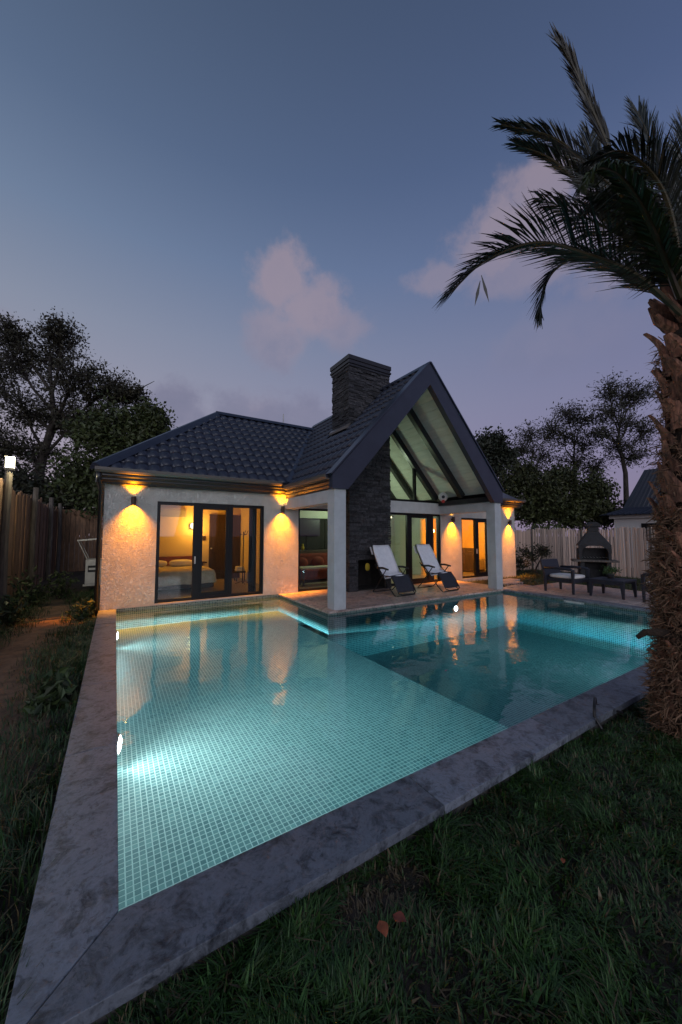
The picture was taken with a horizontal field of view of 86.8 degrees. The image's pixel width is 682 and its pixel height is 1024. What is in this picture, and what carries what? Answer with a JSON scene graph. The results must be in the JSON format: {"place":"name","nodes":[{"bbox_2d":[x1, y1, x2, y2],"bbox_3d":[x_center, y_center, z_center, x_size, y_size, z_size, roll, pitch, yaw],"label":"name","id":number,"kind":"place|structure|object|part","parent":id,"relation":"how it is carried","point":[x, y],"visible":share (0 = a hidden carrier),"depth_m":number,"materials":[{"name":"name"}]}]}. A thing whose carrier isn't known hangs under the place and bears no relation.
{"place":"outdoors","nodes":[
{"label":"outdoors","id":0,"kind":"place"},
{"bbox_2d":[0,604,83,819],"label":"dirt path","id":1,"kind":"structure","parent":0,"point":[9,655],"depth_m":4.09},
{"bbox_2d":[89,354,525,615],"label":"house","id":2,"kind":"structure","parent":0,"point":[367,459],"depth_m":9.30,"materials":[{"name":"paint"}]},
{"bbox_2d":[77,538,102,585],"bbox_3d":[-7.012,1.374,10.144,0.648,1.310,0.850,2,-4,-32],"label":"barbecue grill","id":3,"kind":"object","parent":2,"relation":"attached to","point":[90,563],"visible":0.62,"depth_m":9.81,"materials":[{"name":"white metal"}]},
{"bbox_2d":[131,496,135,504],"bbox_3d":[-4.197,-0.226,7.293,0.090,0.170,0.129,2,-4,-32],"label":"wall lamp","id":4,"kind":"object","parent":2,"relation":"attached to","point":[133,500],"visible":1,"depth_m":7.24,"materials":[{"name":"brown metal"}]},
{"bbox_2d":[160,508,186,516],"bbox_3d":[-5.171,0.018,11.034,0.800,0.269,0.237,2,-4,-32],"label":"air conditioner","id":5,"kind":"object","parent":2,"relation":"attached to","point":[173,512],"visible":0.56,"depth_m":10.96,"materials":[{"name":"grey plastic"}]},
{"bbox_2d":[158,556,216,590],"bbox_3d":[-4.662,1.666,10.005,1.887,0.750,2.223,2,-4,-32],"label":"bed","id":6,"kind":"object","parent":2,"relation":"in","point":[175,572],"visible":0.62,"depth_m":9.41,"materials":[{"name":"white fabric"}]},
{"bbox_2d":[154,501,263,603],"bbox_3d":[-2.894,0.878,8.178,2.340,2.130,0.135,2,-4,-32],"label":"sliding door","id":7,"kind":"structure","parent":2,"relation":"in","point":[196,594],"depth_m":8.06,"materials":[{"name":"black metal"}]},
{"bbox_2d":[208,514,225,578],"bbox_3d":[-4.013,1.132,11.770,0.560,2.100,0.098,2,-4,-32],"label":"interior door","id":8,"kind":"structure","parent":2,"relation":"in","point":[216,522],"depth_m":11.76,"materials":[{"name":"brown wood"}]},
{"bbox_2d":[232,515,240,577],"bbox_3d":[-3.555,1.153,12.085,0.330,2.100,0.048,2,-4,-32],"label":"interior door","id":9,"kind":"structure","parent":2,"relation":"in","point":[236,518],"depth_m":12.09,"materials":[{"name":"brown wood"}]},
{"bbox_2d":[234,571,245,580],"bbox_3d":[-3.182,2.005,11.309,0.300,0.300,0.270,2,-4,-32],"label":"stool","id":10,"kind":"object","parent":2,"relation":"on","point":[236,572],"visible":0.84,"depth_m":11.24,"materials":[{"name":"brown wood"}]},
{"bbox_2d":[235,566,244,570],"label":"folded towels","id":11,"kind":"object","parent":10,"relation":"on","point":[238,568],"visible":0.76,"depth_m":11.23,"materials":[{"name":"beige fabric"}]},
{"bbox_2d":[235,530,247,584],"bbox_3d":[-2.858,1.325,10.592,0.393,1.564,0.348,2,-4,-32],"label":"coat stand","id":12,"kind":"object","parent":2,"relation":"on","point":[242,581],"visible":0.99,"depth_m":10.62,"materials":[{"name":"black metal"}]},
{"bbox_2d":[248,508,256,591],"bbox_3d":[-2.198,0.857,8.944,0.190,2.270,0.069,2,-4,-32],"label":"curtain","id":13,"kind":"object","parent":2,"relation":"hanging from","point":[252,551],"visible":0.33,"depth_m":8.94,"materials":[{"name":"orange fabric"}]},
{"bbox_2d":[298,508,327,591],"bbox_3d":[-0.655,0.989,9.600,1.130,2.150,0.090,2,-4,-32],"label":"picture window","id":14,"kind":"structure","parent":2,"relation":"in","point":[304,509],"depth_m":9.33,"materials":[{"name":"black metal"}]},
{"bbox_2d":[299,565,327,585],"bbox_3d":[-0.693,1.843,10.496,1.150,0.520,0.400,2,-4,-32],"label":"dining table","id":15,"kind":"object","parent":2,"relation":"on","point":[303,568],"visible":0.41,"depth_m":10.22,"materials":[{"name":"wood"}]},
{"bbox_2d":[300,553,327,580],"bbox_3d":[-0.834,1.700,11.392,1.650,0.760,0.850,2,-4,-32],"label":"sofa","id":16,"kind":"object","parent":2,"relation":"on","point":[312,559],"visible":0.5,"depth_m":11.17,"materials":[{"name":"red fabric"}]},
{"bbox_2d":[300,518,327,549],"bbox_3d":[-1.195,0.735,12.137,2.860,1.060,0.090,2,-4,-32],"label":"window","id":17,"kind":"structure","parent":2,"relation":"attached to","point":[312,542],"depth_m":12.33,"materials":[{"name":"clear glass"}]},
{"bbox_3d":[-1.500,0.723,11.947,0.700,1.060,0.090,2,-4,-32],"label":"cabinet door","id":18,"kind":"part","parent":17,"relation":"part of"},
{"bbox_2d":[300,519,319,534],"bbox_3d":[-1.170,0.504,12.055,1.000,0.530,0.099,2,-4,-32],"label":"television","id":19,"kind":"object","parent":17,"relation":"attached to","point":[309,526],"visible":0.6,"depth_m":12.08,"materials":[{"name":"black metal"}]},
{"bbox_3d":[-0.890,0.747,12.328,0.700,1.060,0.090,2,-4,-32],"label":"cabinet door","id":20,"kind":"part","parent":17,"relation":"part of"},
{"bbox_3d":[-0.279,0.772,12.708,0.700,1.060,0.090,2,-4,-32],"label":"cabinet door","id":21,"kind":"part","parent":17,"relation":"part of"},
{"bbox_2d":[300,549,327,552],"bbox_3d":[-0.926,1.722,12.059,1.900,0.900,0.380,2,-4,-32],"label":"sideboard","id":22,"kind":"object","parent":2,"relation":"on","point":[315,551],"visible":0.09,"depth_m":11.92,"materials":[{"name":"brown wood"}]},
{"bbox_2d":[390,468,437,502],"bbox_3d":[2.152,-1.537,10.981,2.361,2.488,0.080,2,-4,-32],"label":"gable window","id":23,"kind":"structure","parent":2,"relation":"in","point":[413,470],"depth_m":10.96,"materials":[{"name":"black metal"}]},
{"bbox_2d":[390,512,440,585],"bbox_3d":[2.134,1.091,10.804,2.320,2.100,0.096,2,-4,-32],"label":"glazed door","id":24,"kind":"structure","parent":2,"relation":"in","point":[408,516],"depth_m":10.94,"materials":[{"name":"black metal"}]},
{"bbox_2d":[438,492,447,502],"bbox_3d":[3.133,-0.435,11.034,0.305,0.324,0.261,2,-4,-32],"label":"round wall lamp","id":25,"kind":"object","parent":2,"relation":"attached to","point":[442,496],"visible":1,"depth_m":10.96,"materials":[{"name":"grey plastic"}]},
{"bbox_2d":[462,548,484,571],"bbox_3d":[5.089,1.872,14.410,0.800,0.900,1.200,2,-4,-32],"label":"cabinet","id":26,"kind":"object","parent":2,"relation":"in","point":[468,558],"visible":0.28,"depth_m":13.95,"materials":[{"name":"brown wood"}]},
{"bbox_2d":[461,518,487,578],"bbox_3d":[4.561,1.216,12.293,1.440,2.000,0.135,2,-4,-32],"label":"patio door","id":27,"kind":"structure","parent":2,"relation":"in","point":[477,573],"depth_m":12.34,"materials":[{"name":"black metal"}]},
{"bbox_2d":[0,536,681,1023],"bbox_3d":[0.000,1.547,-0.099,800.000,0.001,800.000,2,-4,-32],"label":"ground","id":28,"kind":"structure","parent":0,"point":[400,890],"depth_m":1.51,"materials":[{"name":"green plant"}]},
{"bbox_2d":[0,597,13,624],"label":"weed","id":29,"kind":"object","parent":28,"relation":"on","point":[6,603],"visible":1,"depth_m":5.32,"materials":[{"name":"green plant"}]},
{"bbox_2d":[0,589,30,626],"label":"weed","id":30,"kind":"object","parent":28,"relation":"on","point":[10,615],"visible":0.91,"depth_m":6.15,"materials":[{"name":"green plant"}]},
{"bbox_2d":[0,470,61,605],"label":"board fence","id":31,"kind":"object","parent":28,"relation":"on","point":[28,533],"visible":0.85,"depth_m":9.40,"materials":[{"name":"brown wood"}]},
{"bbox_2d":[4,456,15,470],"bbox_3d":[-6.753,-0.984,7.355,0.140,0.279,0.140,2,-4,-32],"label":"post lamp","id":32,"kind":"object","parent":31,"relation":"on","point":[9,462],"visible":0.99,"depth_m":7.30,"materials":[{"name":"white glass"}]},
{"bbox_2d":[7,565,57,607],"bbox_3d":[-6.714,1.599,7.818,0.520,0.910,0.831,-3,-5,41],"label":"weed","id":33,"kind":"object","parent":28,"relation":"on","point":[33,591],"visible":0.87,"depth_m":7.76,"materials":[{"name":"green plant"}]},
{"bbox_2d":[0,588,101,1023],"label":"grass","id":34,"kind":"structure","parent":28,"relation":"on","point":[12,822],"depth_m":2.33,"materials":[{"name":"green plant"}]},
{"bbox_2d":[22,666,79,716],"bbox_3d":[-2.597,1.621,3.254,0.448,0.468,0.409,2,-4,-32],"label":"weed","id":35,"kind":"object","parent":28,"relation":"on","point":[51,694],"visible":0.97,"depth_m":3.19,"materials":[{"name":"green plant"}]},
{"bbox_2d":[0,452,102,548],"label":"leafy tree","id":36,"kind":"object","parent":28,"relation":"on","point":[23,482],"visible":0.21,"depth_m":17.14,"materials":[{"name":"green plant"}]},
{"bbox_2d":[48,570,79,598],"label":"weed","id":37,"kind":"object","parent":28,"relation":"on","point":[61,585],"visible":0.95,"depth_m":8.83,"materials":[{"name":"green plant"}]},
{"bbox_2d":[0,306,153,481],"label":"leafy tree","id":38,"kind":"object","parent":28,"relation":"on","point":[60,336],"visible":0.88,"depth_m":19.67,"materials":[{"name":"green plant"}]},
{"bbox_2d":[55,509,102,571],"bbox_3d":[-10.753,1.236,15.916,2.880,2.661,0.070,2,-4,-32],"label":"board fence","id":39,"kind":"object","parent":28,"relation":"on","point":[78,524],"visible":0.31,"depth_m":15.49,"materials":[{"name":"brown wood"}]},
{"bbox_2d":[65,594,96,620],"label":"weed","id":40,"kind":"object","parent":28,"relation":"on","point":[82,612],"visible":0.94,"depth_m":6.54,"materials":[{"name":"green plant"}]},
{"bbox_2d":[35,385,177,518],"bbox_3d":[-10.050,-1.248,15.972,5.778,7.750,3.894,0,-4,7],"label":"leafy tree","id":41,"kind":"object","parent":28,"relation":"on","point":[114,429],"visible":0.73,"depth_m":15.36,"materials":[{"name":"green plant"}]},
{"bbox_2d":[116,591,654,910],"bbox_3d":[1.093,2.349,6.502,8.870,0.960,6.760,2,-4,-32],"label":"pool basin","id":42,"kind":"object","parent":28,"relation":"in","point":[244,724],"visible":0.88,"depth_m":4.30,"materials":[{"name":"tile"}]},
{"bbox_2d":[117,732,121,755],"bbox_3d":[-1.747,1.824,2.827,0.030,0.170,0.170,1,-4,-21],"label":"pool light","id":43,"kind":"object","parent":42,"relation":"attached to","point":[119,740],"visible":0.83,"depth_m":2.80,"materials":[{"name":"white metal"}]},
{"bbox_2d":[5,589,654,1023],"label":"pool coping","id":44,"kind":"object","parent":42,"relation":"on","point":[101,957],"visible":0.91,"depth_m":1.61,"materials":[{"name":"grey stone"}]},
{"bbox_2d":[593,697,622,729],"bbox_3d":[2.144,1.625,2.974,0.439,0.154,0.172,3,-4,-35],"label":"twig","id":45,"kind":"object","parent":44,"relation":"on","point":[594,710],"visible":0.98,"depth_m":2.90,"materials":[{"name":"brown wood"}]},
{"bbox_2d":[453,605,457,611],"bbox_3d":[2.739,2.303,8.603,0.170,0.170,0.029,2,-4,-32],"label":"pool light","id":46,"kind":"object","parent":42,"relation":"attached to","point":[455,608],"visible":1,"depth_m":8.58,"materials":[{"name":"white metal"}]},
{"bbox_2d":[564,600,583,604],"bbox_3d":[5.246,2.044,8.129,0.022,0.053,0.420,2,-4,-32],"label":"pool skimmer","id":47,"kind":"object","parent":42,"relation":"attached to","point":[573,602],"visible":1,"depth_m":8.12,"materials":[{"name":"grey plastic"}]},
{"bbox_2d":[473,423,525,481],"bbox_3d":[9.848,-1.392,23.744,4.387,8.962,3.200,-1,-4,11],"label":"dark tree","id":48,"kind":"object","parent":28,"relation":"on","point":[496,449],"visible":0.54,"depth_m":23.43,"materials":[{"name":"green plant"}]},
{"bbox_2d":[503,578,519,580],"bbox_3d":[5.545,2.286,11.951,0.840,0.090,0.380,3,-5,-38],"label":"stepping stone","id":49,"kind":"object","parent":28,"relation":"on","point":[509,579],"visible":0.48,"depth_m":11.98,"materials":[{"name":"stone"}]},
{"bbox_2d":[503,581,522,585],"bbox_3d":[5.290,2.246,11.322,0.840,0.090,0.380,2,-4,-29],"label":"stepping stone","id":50,"kind":"object","parent":28,"relation":"on","point":[508,583],"visible":0.52,"depth_m":11.22,"materials":[{"name":"stone"}]},
{"bbox_2d":[505,584,531,587],"bbox_3d":[5.168,2.192,10.481,0.840,0.090,0.380,3,-5,-38],"label":"stepping stone","id":51,"kind":"object","parent":28,"relation":"on","point":[517,585],"visible":0.52,"depth_m":10.46,"materials":[{"name":"stone"}]},
{"bbox_2d":[497,456,544,517],"bbox_3d":[8.892,-0.079,18.879,3.427,5.679,2.736,1,-4,-10],"label":"bush","id":52,"kind":"object","parent":28,"relation":"on","point":[511,483],"visible":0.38,"depth_m":18.57,"materials":[{"name":"green plant"}]},
{"bbox_2d":[515,542,552,573],"bbox_3d":[7.428,1.826,14.135,1.712,1.339,1.162,-1,-4,18],"label":"bush","id":53,"kind":"object","parent":28,"relation":"on","point":[541,550],"visible":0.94,"depth_m":14.07,"materials":[{"name":"green plant"}]},
{"bbox_2d":[503,415,574,532],"bbox_3d":[13.950,-1.879,25.823,5.233,10.156,3.315,0,-4,-5],"label":"locust tree","id":54,"kind":"object","parent":28,"relation":"on","point":[532,451],"visible":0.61,"depth_m":25.70,"materials":[{"name":"green plant"}]},
{"bbox_2d":[525,521,570,552],"bbox_3d":[9.448,1.447,16.516,2.080,2.342,0.917,0,-4,6],"label":"bush","id":55,"kind":"object","parent":28,"relation":"on","point":[544,527],"visible":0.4,"depth_m":16.47,"materials":[{"name":"green plant"}]},
{"bbox_2d":[514,460,588,533],"bbox_3d":[10.550,0.008,18.875,4.055,5.540,3.047,0,-4,4],"label":"bush","id":56,"kind":"object","parent":28,"relation":"on","point":[540,506],"visible":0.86,"depth_m":18.46,"materials":[{"name":"green plant"}]},
{"bbox_2d":[434,22,681,744],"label":"palm tree","id":57,"kind":"object","parent":28,"relation":"on","point":[640,226],"visible":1,"depth_m":2.84,"materials":[{"name":"green plant"}]},
{"bbox_2d":[539,397,616,542],"bbox_3d":[17.199,-2.588,25.839,5.548,11.627,3.665,0,-4,-2],"label":"locust tree","id":58,"kind":"object","parent":28,"relation":"on","point":[568,415],"visible":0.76,"depth_m":25.85,"materials":[{"name":"green plant"}]},
{"bbox_2d":[515,527,656,578],"bbox_3d":[10.194,1.294,10.648,3.430,1.874,11.346,2,-4,-32],"label":"wooden fence","id":59,"kind":"object","parent":28,"relation":"on","point":[527,538],"visible":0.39,"depth_m":14.20,"materials":[{"name":"brown wood"}]},
{"bbox_2d":[549,467,626,529],"bbox_3d":[13.004,0.223,18.909,4.314,5.121,2.900,-1,-4,13],"label":"bush","id":60,"kind":"object","parent":28,"relation":"on","point":[591,501],"visible":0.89,"depth_m":18.45,"materials":[{"name":"green plant"}]},
{"bbox_2d":[571,522,619,577],"bbox_3d":[8.324,1.319,11.874,1.240,1.980,0.680,-2,-4,26],"label":"barbecue","id":61,"kind":"object","parent":28,"relation":"on","point":[593,560],"visible":0.9,"depth_m":11.84,"materials":[{"name":"concrete"}]},
{"bbox_2d":[578,372,664,503],"bbox_3d":[18.806,-3.165,23.931,5.613,12.478,3.519,0,-4,-3],"label":"locust tree","id":62,"kind":"object","parent":28,"relation":"on","point":[633,455],"visible":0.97,"depth_m":23.83,"materials":[{"name":"green plant"}]},
{"bbox_2d":[0,0,681,536],"label":"sky","id":63,"kind":"structure","parent":0,"point":[234,201],"materials":[{"name":"blue"}]},
{"bbox_2d":[365,563,369,570],"bbox_3d":[0.690,1.431,9.392,0.140,0.200,0.060,2,-4,-32],"label":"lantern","id":64,"kind":"object","parent":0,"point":[367,566],"visible":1,"depth_m":9.37,"materials":[{"name":"yellow"}]},
{"bbox_2d":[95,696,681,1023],"bbox_3d":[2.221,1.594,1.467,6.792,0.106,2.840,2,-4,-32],"label":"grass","id":65,"kind":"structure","parent":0,"point":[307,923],"depth_m":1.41,"materials":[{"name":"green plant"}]},
{"bbox_2d":[377,920,387,936],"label":"fallen leaf","id":66,"kind":"object","parent":65,"relation":"on","point":[382,927],"visible":1,"depth_m":1.34,"materials":[{"name":"orange plant"}]},
{"bbox_2d":[393,911,405,921],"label":"fallen leaf","id":67,"kind":"object","parent":65,"relation":"on","point":[398,916],"visible":1,"depth_m":1.40,"materials":[{"name":"red plant"}]},
{"bbox_2d":[278,581,651,613],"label":"patio","id":68,"kind":"structure","parent":0,"point":[357,600],"depth_m":8.74,"materials":[{"name":"stone"}]},
{"bbox_2d":[370,545,415,596],"bbox_3d":[1.288,1.431,9.037,0.724,1.193,1.130,2,-4,-34],"label":"reclining chair","id":69,"kind":"object","parent":68,"relation":"on","point":[386,566],"visible":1,"depth_m":9.07,"materials":[{"name":"white fabric"}]},
{"bbox_2d":[413,544,459,591],"bbox_3d":[2.561,1.474,9.713,0.724,1.193,1.130,3,-5,-37],"label":"reclining chair","id":70,"kind":"object","parent":68,"relation":"on","point":[430,564],"visible":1,"depth_m":9.74,"materials":[{"name":"white fabric"}]},
{"bbox_2d":[540,559,589,594],"bbox_3d":[5.765,1.643,9.302,0.772,0.807,0.860,2,-4,-28],"label":"garden armchair","id":71,"kind":"object","parent":68,"relation":"on","point":[551,569],"visible":0.98,"depth_m":9.22,"materials":[{"name":"black plastic"}]},
{"bbox_2d":[588,577,636,599],"bbox_3d":[6.446,1.794,8.553,0.720,0.410,0.720,2,-4,-32],"label":"coffee table","id":72,"kind":"object","parent":68,"relation":"on","point":[604,581],"visible":1,"depth_m":8.44,"materials":[{"name":"black plastic"}]},
{"bbox_2d":[599,564,620,577],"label":"potted plant","id":73,"kind":"object","parent":72,"relation":"on","point":[610,570],"visible":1,"depth_m":8.70,"materials":[{"name":"green plant"}]},
{"bbox_2d":[640,573,652,601],"bbox_3d":[7.030,1.536,7.629,0.772,0.807,0.860,2,-4,-30],"label":"garden armchair","id":74,"kind":"object","parent":68,"relation":"on","point":[642,576],"visible":0.2,"depth_m":7.78,"materials":[{"name":"black plastic"}]},
{"bbox_2d":[466,569,651,590],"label":"grass","id":75,"kind":"structure","parent":0,"point":[527,578],"depth_m":12.18,"materials":[{"name":"green plant"}]},
{"bbox_2d":[599,468,660,567],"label":"neighbour house","id":76,"kind":"structure","parent":0,"point":[636,511],"depth_m":17.38,"materials":[{"name":"grey"}]},
{"bbox_2d":[641,523,655,539],"bbox_3d":[14.298,0.916,16.693,0.029,0.800,0.600,2,-4,-32],"label":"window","id":77,"kind":"structure","parent":76,"relation":"in","point":[645,525],"depth_m":16.78,"materials":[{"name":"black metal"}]}
]}

